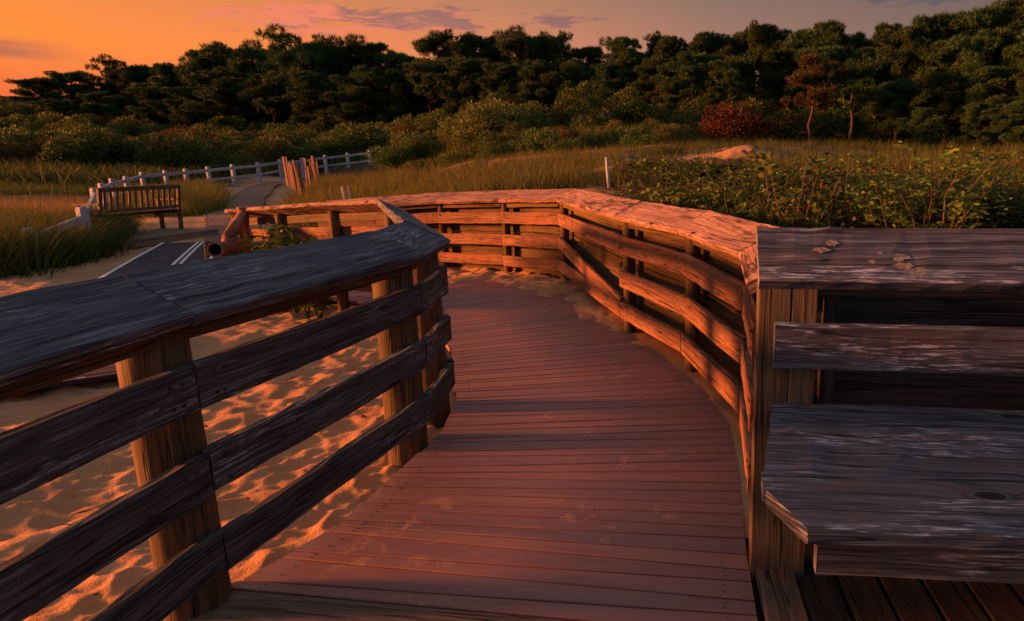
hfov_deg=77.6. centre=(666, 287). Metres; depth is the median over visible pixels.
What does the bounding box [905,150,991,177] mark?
rose shrub
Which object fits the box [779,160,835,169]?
rose shrub
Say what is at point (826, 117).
shrub
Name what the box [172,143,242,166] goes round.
shrub
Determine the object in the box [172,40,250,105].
pine tree
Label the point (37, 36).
sky
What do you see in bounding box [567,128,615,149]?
shrub
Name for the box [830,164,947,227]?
rose shrub
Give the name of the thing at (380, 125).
shrub
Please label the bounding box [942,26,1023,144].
pine tree
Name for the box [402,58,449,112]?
pine tree
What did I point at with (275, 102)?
pine tree
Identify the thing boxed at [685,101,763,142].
shrub
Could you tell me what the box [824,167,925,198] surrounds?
rose shrub
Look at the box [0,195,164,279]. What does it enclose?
beach grass
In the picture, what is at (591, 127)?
shrub
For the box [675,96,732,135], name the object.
shrub
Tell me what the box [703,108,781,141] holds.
shrub
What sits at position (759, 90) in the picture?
shrub
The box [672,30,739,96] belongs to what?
pine tree
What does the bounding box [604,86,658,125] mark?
shrub
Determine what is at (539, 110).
shrub
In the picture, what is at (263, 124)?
shrub
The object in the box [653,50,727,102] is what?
pine tree
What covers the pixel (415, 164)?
shrub
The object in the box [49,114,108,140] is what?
shrub
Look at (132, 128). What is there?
shrub
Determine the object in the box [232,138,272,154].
shrub
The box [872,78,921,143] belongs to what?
pine tree
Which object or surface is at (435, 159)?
shrub
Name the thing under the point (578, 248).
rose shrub
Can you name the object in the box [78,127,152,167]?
shrub
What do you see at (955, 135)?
shrub
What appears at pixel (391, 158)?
shrub
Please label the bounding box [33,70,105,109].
pine tree
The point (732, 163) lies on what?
rose shrub
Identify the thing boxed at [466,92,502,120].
shrub
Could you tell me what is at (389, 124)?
shrub
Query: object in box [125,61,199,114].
pine tree
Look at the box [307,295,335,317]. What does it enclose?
weed
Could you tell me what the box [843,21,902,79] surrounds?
pine tree
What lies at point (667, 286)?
boardwalk railing
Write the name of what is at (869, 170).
rose shrub
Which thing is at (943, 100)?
pine tree
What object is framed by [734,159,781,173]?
rose shrub
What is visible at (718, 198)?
rose shrub
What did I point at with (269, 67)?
pine tree
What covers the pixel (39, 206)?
beach grass
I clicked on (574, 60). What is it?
pine tree
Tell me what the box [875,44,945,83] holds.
pine tree
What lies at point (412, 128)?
shrub
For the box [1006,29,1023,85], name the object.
pine tree
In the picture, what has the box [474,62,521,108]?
pine tree
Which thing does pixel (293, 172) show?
slat fence
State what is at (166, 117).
shrub
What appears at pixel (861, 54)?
pine tree
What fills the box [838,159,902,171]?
rose shrub
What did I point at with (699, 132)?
shrub
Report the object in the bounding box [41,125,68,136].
shrub
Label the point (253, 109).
pine tree
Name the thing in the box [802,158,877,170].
rose shrub
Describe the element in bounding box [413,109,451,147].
shrub
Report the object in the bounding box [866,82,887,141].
pine tree
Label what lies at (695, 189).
rose shrub
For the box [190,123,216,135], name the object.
shrub
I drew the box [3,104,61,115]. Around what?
shrub
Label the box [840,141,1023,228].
rose shrub
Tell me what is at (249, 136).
shrub
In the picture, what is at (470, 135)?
shrub
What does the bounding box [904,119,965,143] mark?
shrub
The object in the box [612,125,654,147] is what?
shrub
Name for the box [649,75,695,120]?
pine tree
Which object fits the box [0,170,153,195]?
beach grass
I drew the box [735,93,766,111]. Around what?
shrub
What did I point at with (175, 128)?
shrub
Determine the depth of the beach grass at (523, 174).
13.06 m
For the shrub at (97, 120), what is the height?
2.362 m
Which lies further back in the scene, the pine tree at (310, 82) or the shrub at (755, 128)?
the pine tree at (310, 82)
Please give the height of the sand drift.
0.224 m
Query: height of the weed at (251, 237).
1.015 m
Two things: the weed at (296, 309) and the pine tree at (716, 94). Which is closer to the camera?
the weed at (296, 309)
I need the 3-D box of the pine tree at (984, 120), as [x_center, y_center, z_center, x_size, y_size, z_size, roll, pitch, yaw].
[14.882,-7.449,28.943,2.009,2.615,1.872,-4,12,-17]
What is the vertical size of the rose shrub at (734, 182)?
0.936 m
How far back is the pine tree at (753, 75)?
52.48 m
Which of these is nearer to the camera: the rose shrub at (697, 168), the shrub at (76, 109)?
the rose shrub at (697, 168)
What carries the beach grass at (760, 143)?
on the ground at (38, 514)
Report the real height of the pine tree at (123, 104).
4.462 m
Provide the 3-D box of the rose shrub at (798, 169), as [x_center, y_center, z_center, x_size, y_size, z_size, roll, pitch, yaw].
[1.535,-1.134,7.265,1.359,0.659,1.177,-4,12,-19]
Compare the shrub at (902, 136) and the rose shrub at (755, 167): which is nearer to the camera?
the rose shrub at (755, 167)
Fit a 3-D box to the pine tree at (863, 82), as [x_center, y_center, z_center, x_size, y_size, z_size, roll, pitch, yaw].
[9.474,-9.541,31.558,3.866,4.426,3.189,1,12,5]
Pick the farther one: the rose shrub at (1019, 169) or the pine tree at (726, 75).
the pine tree at (726, 75)
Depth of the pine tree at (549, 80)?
48.90 m
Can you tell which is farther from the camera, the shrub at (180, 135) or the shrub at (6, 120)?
the shrub at (6, 120)
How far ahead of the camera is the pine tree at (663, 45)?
50.15 m
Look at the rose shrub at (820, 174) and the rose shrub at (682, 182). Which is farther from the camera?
the rose shrub at (682, 182)
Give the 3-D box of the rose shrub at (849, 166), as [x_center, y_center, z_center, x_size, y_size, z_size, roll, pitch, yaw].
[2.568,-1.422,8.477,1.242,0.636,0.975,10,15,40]
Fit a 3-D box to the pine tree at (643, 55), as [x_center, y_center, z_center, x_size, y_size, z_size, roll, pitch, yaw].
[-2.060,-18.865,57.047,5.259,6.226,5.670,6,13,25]
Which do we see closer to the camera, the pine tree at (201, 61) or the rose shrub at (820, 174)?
the rose shrub at (820, 174)
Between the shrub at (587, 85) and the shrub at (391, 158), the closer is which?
the shrub at (391, 158)
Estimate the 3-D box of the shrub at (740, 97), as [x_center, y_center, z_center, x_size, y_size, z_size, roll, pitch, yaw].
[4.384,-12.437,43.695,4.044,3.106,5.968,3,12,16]
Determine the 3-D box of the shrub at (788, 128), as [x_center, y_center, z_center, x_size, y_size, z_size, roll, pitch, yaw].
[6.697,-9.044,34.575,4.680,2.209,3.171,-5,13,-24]
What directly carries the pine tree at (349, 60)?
on the ground at (38, 514)
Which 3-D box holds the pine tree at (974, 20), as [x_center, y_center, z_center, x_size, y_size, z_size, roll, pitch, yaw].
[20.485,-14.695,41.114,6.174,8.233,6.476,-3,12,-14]
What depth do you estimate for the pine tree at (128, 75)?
73.70 m
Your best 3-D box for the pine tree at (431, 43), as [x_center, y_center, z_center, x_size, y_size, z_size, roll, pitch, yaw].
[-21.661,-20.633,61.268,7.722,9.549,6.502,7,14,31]
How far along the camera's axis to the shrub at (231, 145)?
46.56 m
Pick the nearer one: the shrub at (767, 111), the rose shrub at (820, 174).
the rose shrub at (820, 174)
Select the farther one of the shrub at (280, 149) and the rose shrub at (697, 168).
the shrub at (280, 149)
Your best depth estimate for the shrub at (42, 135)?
41.05 m
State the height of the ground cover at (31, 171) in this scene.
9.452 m
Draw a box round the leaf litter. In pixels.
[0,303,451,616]
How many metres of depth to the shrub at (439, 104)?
69.08 m
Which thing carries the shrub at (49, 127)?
on the ground at (38, 514)
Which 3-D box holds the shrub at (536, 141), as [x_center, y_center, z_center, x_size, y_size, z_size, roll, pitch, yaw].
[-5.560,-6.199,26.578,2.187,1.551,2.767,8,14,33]
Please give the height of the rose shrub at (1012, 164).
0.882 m
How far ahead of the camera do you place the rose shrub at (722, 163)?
11.26 m
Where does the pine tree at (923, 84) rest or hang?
on the ground at (38, 514)
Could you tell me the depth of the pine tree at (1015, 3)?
40.25 m
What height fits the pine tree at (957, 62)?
6.133 m
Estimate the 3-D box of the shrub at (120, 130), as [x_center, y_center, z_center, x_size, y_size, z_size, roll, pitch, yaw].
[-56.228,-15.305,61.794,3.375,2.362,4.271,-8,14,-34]
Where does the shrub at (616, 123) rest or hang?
on the ground at (38, 514)
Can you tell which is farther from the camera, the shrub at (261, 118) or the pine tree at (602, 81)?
the shrub at (261, 118)
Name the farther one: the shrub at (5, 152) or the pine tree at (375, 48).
the pine tree at (375, 48)
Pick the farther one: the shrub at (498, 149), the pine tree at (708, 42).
the pine tree at (708, 42)
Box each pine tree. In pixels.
[3,76,70,114]
[29,98,81,117]
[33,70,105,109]
[75,90,127,126]
[83,75,127,119]
[85,53,169,111]
[106,92,134,115]
[122,85,180,127]
[123,81,171,112]
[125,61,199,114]
[157,85,221,128]
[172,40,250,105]
[179,76,271,132]
[211,44,274,120]
[236,73,298,127]
[241,23,347,115]
[247,72,266,119]
[262,58,307,121]
[286,70,357,130]
[294,32,386,101]
[302,60,341,109]
[318,64,387,129]
[353,40,397,115]
[360,68,434,124]
[373,49,417,96]
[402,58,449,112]
[402,93,444,112]
[410,28,478,103]
[431,57,486,116]
[442,32,511,96]
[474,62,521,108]
[482,23,549,81]
[488,53,511,97]
[502,58,575,108]
[527,30,586,102]
[549,59,583,105]
[555,62,598,97]
[571,44,608,92]
[590,62,641,110]
[599,35,643,83]
[629,51,660,95]
[630,57,670,104]
[641,30,687,77]
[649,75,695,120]
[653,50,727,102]
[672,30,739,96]
[695,86,727,115]
[707,55,758,102]
[717,28,759,94]
[736,18,792,92]
[738,47,763,96]
[750,60,779,93]
[755,47,821,115]
[779,26,826,89]
[781,51,853,143]
[783,44,849,110]
[810,18,867,100]
[817,56,889,143]
[832,46,905,140]
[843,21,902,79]
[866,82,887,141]
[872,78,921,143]
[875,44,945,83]
[882,25,935,75]
[898,38,963,109]
[903,11,968,89]
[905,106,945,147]
[921,37,1007,143]
[926,71,970,145]
[930,4,1020,66]
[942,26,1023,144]
[956,102,1000,148]
[959,65,1022,137]
[985,0,1023,31]
[985,3,1023,64]
[985,62,1023,144]
[989,99,1023,147]
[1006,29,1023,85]
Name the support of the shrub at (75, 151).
on the ground at (38, 514)
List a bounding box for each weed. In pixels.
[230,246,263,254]
[236,222,290,251]
[249,230,303,310]
[255,226,317,312]
[272,231,313,318]
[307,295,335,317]
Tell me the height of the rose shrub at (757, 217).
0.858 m
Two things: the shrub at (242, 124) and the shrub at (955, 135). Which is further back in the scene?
the shrub at (242, 124)
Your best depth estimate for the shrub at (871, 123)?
34.06 m
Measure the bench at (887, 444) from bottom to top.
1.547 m
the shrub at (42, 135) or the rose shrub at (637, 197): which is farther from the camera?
the shrub at (42, 135)
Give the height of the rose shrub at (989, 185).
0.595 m
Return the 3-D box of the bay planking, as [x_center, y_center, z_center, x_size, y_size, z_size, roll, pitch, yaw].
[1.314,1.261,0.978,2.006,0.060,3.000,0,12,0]
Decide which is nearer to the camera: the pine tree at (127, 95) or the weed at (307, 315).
the weed at (307, 315)
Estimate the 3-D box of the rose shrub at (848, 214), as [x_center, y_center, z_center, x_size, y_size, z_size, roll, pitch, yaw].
[1.611,-0.481,4.742,0.988,0.709,1.253,-4,13,-19]
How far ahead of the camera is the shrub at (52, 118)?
62.17 m
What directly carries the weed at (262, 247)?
on the ground at (38, 514)
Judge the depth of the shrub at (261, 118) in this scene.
69.75 m
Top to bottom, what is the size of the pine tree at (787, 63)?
5.646 m
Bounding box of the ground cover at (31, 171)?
[0,119,691,190]
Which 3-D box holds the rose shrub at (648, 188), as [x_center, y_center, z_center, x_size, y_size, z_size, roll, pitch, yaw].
[0.114,-0.491,5.933,1.292,1.579,1.646,0,12,2]
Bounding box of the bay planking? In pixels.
[755,544,1023,620]
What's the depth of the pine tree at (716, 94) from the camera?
36.27 m
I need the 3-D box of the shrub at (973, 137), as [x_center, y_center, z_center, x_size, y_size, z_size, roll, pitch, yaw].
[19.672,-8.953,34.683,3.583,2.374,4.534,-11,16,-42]
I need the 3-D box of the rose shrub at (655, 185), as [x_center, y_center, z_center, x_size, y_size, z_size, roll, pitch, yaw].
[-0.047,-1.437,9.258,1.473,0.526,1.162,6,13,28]
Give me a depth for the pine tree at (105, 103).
66.85 m
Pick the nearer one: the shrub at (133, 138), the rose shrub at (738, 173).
the rose shrub at (738, 173)
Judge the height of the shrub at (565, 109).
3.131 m
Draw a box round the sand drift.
[447,265,749,537]
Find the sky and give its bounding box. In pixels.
[0,0,1004,96]
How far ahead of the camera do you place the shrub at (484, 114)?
33.51 m
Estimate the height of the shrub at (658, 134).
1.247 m
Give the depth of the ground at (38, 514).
3.37 m
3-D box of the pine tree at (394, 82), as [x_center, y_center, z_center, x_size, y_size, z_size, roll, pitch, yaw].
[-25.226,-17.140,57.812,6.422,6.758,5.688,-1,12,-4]
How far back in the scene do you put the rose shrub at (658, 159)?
11.65 m
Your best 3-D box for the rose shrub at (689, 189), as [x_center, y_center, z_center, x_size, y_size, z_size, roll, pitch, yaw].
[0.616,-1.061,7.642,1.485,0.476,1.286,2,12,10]
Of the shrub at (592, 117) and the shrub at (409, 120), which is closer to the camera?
the shrub at (592, 117)
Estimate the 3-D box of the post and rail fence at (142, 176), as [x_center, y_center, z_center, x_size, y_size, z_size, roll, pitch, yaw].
[-18.694,-4.265,24.522,8.158,2.925,34.511,-4,12,-17]
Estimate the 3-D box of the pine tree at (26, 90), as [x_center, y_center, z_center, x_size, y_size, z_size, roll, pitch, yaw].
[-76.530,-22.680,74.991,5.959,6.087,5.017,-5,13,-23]
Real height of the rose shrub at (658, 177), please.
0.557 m
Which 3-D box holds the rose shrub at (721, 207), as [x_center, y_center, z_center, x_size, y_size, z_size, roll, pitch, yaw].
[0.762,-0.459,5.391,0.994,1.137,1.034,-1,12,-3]
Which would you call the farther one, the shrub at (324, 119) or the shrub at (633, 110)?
the shrub at (324, 119)
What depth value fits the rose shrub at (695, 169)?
10.45 m
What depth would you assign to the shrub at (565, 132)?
29.59 m
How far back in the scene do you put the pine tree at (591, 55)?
56.40 m
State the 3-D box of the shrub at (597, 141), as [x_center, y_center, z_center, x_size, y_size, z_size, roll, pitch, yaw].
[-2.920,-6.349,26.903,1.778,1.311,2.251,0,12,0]
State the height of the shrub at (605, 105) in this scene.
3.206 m
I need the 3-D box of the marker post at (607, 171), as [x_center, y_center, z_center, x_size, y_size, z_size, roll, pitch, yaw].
[-0.975,-1.748,10.347,0.137,0.891,0.086,-9,15,-37]
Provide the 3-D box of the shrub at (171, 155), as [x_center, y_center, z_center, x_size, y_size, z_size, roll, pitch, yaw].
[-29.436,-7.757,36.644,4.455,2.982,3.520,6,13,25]
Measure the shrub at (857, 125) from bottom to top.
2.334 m
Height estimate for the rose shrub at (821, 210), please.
1.548 m
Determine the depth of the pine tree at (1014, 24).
40.07 m
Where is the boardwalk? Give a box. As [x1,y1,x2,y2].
[231,277,757,620]
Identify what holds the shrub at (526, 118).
on the ground at (38, 514)
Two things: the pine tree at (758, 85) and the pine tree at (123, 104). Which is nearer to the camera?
the pine tree at (758, 85)
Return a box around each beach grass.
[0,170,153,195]
[0,194,106,219]
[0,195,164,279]
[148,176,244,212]
[257,138,720,244]
[267,164,422,224]
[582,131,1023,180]
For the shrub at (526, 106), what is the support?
on the ground at (38, 514)
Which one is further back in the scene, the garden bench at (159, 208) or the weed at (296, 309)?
the garden bench at (159, 208)
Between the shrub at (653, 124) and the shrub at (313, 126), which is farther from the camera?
the shrub at (313, 126)
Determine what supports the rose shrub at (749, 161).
on the ground at (38, 514)
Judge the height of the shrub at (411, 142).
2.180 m
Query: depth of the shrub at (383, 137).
45.59 m
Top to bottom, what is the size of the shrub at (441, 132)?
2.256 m
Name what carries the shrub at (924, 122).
on the ground at (38, 514)
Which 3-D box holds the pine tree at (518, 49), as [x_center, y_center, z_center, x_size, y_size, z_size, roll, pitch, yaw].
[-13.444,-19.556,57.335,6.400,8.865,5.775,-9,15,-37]
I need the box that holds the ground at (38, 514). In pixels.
[0,96,1023,620]
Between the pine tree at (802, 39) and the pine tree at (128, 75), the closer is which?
the pine tree at (802, 39)
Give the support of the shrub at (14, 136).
on the ground at (38, 514)
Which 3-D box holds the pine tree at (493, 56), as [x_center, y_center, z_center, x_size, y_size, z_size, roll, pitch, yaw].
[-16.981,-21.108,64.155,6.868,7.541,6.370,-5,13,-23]
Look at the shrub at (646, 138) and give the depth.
25.29 m
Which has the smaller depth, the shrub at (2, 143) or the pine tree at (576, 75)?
the shrub at (2, 143)
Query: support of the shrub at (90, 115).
on the ground at (38, 514)
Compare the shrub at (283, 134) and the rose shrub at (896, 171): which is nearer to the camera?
the rose shrub at (896, 171)
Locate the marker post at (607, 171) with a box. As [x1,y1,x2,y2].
[605,157,609,187]
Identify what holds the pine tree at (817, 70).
on the ground at (38, 514)
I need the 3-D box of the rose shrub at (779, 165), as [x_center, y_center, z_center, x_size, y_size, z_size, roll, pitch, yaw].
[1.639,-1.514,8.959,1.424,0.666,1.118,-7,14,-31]
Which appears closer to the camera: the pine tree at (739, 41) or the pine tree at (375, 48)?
the pine tree at (739, 41)
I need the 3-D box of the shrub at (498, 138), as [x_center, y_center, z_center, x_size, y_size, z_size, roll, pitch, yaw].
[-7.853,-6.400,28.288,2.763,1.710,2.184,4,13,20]
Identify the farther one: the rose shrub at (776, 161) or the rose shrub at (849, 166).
the rose shrub at (776, 161)
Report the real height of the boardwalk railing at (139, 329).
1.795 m
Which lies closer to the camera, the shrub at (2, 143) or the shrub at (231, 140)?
the shrub at (2, 143)
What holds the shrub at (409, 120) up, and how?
on the ground at (38, 514)
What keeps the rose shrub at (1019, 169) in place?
on the ground at (38, 514)
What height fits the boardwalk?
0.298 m
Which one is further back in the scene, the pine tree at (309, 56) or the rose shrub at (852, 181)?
the pine tree at (309, 56)
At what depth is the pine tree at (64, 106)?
66.76 m
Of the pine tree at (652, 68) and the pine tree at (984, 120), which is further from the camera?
the pine tree at (652, 68)
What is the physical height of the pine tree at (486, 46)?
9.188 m
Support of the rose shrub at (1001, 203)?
on the ground at (38, 514)
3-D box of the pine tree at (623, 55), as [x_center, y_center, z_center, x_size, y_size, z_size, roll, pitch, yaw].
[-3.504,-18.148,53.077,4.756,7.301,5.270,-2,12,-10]
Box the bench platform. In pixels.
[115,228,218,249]
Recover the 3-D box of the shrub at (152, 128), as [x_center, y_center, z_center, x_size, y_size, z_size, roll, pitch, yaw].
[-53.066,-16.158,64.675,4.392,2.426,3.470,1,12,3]
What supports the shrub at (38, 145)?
on the ground at (38, 514)
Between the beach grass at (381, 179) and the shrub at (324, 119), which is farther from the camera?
the shrub at (324, 119)
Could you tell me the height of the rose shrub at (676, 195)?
1.510 m
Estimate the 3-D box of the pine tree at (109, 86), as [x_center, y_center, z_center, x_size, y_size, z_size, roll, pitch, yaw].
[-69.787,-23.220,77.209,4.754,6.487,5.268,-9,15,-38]
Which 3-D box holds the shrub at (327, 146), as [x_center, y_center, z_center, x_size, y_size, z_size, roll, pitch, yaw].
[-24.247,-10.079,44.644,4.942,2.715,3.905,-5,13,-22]
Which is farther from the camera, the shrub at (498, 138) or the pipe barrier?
the shrub at (498, 138)
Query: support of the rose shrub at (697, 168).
on the ground at (38, 514)
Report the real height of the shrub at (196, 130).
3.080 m
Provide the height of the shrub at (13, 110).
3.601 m
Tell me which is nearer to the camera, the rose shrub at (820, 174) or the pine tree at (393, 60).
the rose shrub at (820, 174)
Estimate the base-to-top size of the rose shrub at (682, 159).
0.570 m
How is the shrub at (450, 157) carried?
on the ground at (38, 514)
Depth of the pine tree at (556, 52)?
56.02 m
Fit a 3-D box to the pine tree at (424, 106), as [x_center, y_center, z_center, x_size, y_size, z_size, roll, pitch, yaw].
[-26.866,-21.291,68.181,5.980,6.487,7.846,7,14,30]
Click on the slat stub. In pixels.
(348, 191)
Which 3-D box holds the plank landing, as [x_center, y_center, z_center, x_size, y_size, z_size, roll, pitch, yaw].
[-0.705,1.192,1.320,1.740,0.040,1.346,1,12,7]
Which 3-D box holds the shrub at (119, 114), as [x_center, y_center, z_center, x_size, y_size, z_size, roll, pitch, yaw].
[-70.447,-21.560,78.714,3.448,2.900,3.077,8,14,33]
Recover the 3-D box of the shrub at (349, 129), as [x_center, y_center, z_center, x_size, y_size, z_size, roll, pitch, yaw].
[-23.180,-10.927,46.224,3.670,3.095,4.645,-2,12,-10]
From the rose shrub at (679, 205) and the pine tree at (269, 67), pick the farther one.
the pine tree at (269, 67)
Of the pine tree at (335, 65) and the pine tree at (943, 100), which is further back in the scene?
the pine tree at (335, 65)
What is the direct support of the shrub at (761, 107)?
on the ground at (38, 514)
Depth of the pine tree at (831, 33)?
43.35 m
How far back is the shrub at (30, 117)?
62.55 m
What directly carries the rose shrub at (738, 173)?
on the ground at (38, 514)
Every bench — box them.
[72,184,183,228]
[748,227,1023,620]
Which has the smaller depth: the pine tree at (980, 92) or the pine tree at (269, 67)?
the pine tree at (980, 92)
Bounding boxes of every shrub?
[0,95,17,110]
[0,102,27,117]
[0,114,31,130]
[0,125,38,141]
[0,128,55,157]
[0,140,30,154]
[0,142,45,164]
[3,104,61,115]
[5,120,41,132]
[10,112,45,128]
[14,136,77,164]
[28,111,67,131]
[34,123,116,169]
[38,131,55,141]
[40,117,96,132]
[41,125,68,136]
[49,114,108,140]
[66,112,97,122]
[70,106,100,117]
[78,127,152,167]
[88,115,118,125]
[90,124,127,135]
[102,115,160,136]
[106,110,125,119]
[107,133,132,139]
[120,109,135,123]
[124,134,149,142]
[132,106,170,128]
[132,132,219,176]
[136,122,176,137]
[143,129,228,156]
[143,131,192,141]
[159,124,209,135]
[163,113,184,128]
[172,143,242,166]
[181,127,228,149]
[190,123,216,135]
[207,115,260,137]
[213,135,249,149]
[215,140,256,157]
[220,129,265,143]
[227,135,321,168]
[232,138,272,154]
[234,157,274,170]
[245,121,277,136]
[251,111,273,122]
[253,130,288,141]
[261,123,301,134]
[266,128,321,148]
[271,128,294,139]
[293,120,328,139]
[295,131,369,165]
[297,117,329,128]
[332,122,381,158]
[354,121,391,131]
[355,125,399,152]
[363,145,427,171]
[384,109,423,126]
[384,121,420,134]
[384,123,436,150]
[388,131,446,162]
[389,114,435,138]
[402,158,433,173]
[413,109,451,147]
[420,116,468,155]
[423,108,452,120]
[425,151,449,166]
[431,99,447,108]
[436,151,471,167]
[446,123,500,151]
[448,97,521,149]
[465,130,522,161]
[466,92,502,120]
[475,140,527,160]
[492,100,552,125]
[496,107,560,133]
[503,126,560,155]
[504,121,535,139]
[523,104,563,124]
[543,138,579,153]
[549,87,595,128]
[550,125,586,139]
[553,79,602,114]
[563,238,586,258]
[566,106,613,132]
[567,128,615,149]
[576,125,602,134]
[580,127,619,150]
[596,119,635,134]
[600,179,701,203]
[601,95,644,113]
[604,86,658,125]
[609,162,689,183]
[611,184,803,268]
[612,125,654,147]
[612,183,714,211]
[614,155,667,177]
[615,175,695,196]
[616,133,656,147]
[625,154,753,213]
[626,168,692,190]
[633,118,662,131]
[639,154,684,173]
[645,158,720,182]
[648,167,734,261]
[651,105,701,137]
[652,123,685,143]
[656,93,700,127]
[656,174,709,202]
[661,183,722,202]
[662,123,697,140]
[664,174,786,204]
[666,153,731,170]
[666,157,740,181]
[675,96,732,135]
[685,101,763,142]
[688,159,746,171]
[693,148,868,227]
[694,122,712,138]
[694,170,811,226]
[694,182,756,211]
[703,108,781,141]
[707,157,754,186]
[707,164,831,219]
[709,169,773,186]
[715,97,770,138]
[718,189,857,227]
[725,92,754,108]
[728,156,780,168]
[733,155,800,166]
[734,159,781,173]
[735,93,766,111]
[736,157,842,204]
[737,164,847,182]
[745,161,817,179]
[747,209,877,227]
[748,164,856,215]
[753,81,768,97]
[753,107,828,142]
[756,172,920,227]
[761,106,787,117]
[761,171,929,226]
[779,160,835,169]
[787,106,815,137]
[790,96,854,142]
[801,180,968,228]
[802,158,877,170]
[820,109,871,143]
[821,162,882,174]
[823,164,914,182]
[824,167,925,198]
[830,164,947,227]
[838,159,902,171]
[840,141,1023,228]
[856,107,889,144]
[860,117,957,144]
[860,187,1019,228]
[865,163,989,181]
[881,172,1023,228]
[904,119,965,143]
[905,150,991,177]
[924,171,1023,220]
[938,169,1023,227]
[941,126,972,142]
[947,149,1023,176]
[958,161,1023,184]
[959,180,1023,228]
[971,129,1019,145]
[986,155,1023,168]
[987,163,1023,177]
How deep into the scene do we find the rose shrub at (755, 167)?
6.03 m
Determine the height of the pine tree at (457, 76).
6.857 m
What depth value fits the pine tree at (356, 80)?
56.55 m
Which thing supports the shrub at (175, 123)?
on the ground at (38, 514)
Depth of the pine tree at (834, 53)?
37.30 m
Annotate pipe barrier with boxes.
[204,206,249,259]
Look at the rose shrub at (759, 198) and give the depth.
5.03 m
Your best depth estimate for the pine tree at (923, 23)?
41.47 m
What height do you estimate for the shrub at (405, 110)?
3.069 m
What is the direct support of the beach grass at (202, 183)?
on the ground at (38, 514)
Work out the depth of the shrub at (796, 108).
38.86 m
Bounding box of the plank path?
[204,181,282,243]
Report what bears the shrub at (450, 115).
on the ground at (38, 514)
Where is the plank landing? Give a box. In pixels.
[188,590,569,620]
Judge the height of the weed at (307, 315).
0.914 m
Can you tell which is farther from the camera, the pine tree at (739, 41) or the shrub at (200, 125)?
the shrub at (200, 125)
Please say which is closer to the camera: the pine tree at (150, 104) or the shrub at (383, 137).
the shrub at (383, 137)
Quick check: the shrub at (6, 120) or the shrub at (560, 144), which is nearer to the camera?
the shrub at (560, 144)
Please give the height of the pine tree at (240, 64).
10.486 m
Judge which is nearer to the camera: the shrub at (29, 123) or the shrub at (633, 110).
the shrub at (633, 110)
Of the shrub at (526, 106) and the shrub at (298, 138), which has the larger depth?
the shrub at (298, 138)
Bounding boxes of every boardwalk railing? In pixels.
[0,199,454,620]
[318,188,776,495]
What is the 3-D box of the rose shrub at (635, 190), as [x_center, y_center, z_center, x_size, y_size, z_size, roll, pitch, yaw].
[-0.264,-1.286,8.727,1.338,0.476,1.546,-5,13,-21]
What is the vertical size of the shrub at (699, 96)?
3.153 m
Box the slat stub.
[341,187,350,198]
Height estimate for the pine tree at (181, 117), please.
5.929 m
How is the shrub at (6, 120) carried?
on the ground at (38, 514)
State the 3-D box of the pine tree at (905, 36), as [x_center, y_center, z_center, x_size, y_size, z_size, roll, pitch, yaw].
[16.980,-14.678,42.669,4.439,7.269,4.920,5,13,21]
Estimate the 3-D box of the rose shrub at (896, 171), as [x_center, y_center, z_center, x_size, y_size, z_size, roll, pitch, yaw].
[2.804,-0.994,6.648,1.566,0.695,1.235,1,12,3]
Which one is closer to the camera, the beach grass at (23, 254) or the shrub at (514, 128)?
the beach grass at (23, 254)
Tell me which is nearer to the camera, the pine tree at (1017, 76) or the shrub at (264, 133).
the pine tree at (1017, 76)
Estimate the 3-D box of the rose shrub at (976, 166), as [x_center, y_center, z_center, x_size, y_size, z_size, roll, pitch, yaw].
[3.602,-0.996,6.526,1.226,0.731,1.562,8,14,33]
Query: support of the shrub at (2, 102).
on the ground at (38, 514)
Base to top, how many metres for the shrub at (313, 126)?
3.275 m
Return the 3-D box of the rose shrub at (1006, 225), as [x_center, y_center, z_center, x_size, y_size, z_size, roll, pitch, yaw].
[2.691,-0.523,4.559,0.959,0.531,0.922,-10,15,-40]
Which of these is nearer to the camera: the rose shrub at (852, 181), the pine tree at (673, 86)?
the rose shrub at (852, 181)
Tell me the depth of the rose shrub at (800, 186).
5.16 m
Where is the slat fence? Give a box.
[282,156,319,194]
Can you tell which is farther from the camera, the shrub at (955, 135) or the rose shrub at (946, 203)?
the shrub at (955, 135)
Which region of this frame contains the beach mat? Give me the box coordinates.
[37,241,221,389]
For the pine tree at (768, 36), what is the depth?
46.39 m
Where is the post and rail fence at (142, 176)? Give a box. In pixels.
[21,150,371,238]
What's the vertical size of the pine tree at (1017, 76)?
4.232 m
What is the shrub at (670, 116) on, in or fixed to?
on the ground at (38, 514)
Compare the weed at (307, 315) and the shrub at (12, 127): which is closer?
the weed at (307, 315)
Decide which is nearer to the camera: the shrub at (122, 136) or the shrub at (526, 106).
the shrub at (526, 106)

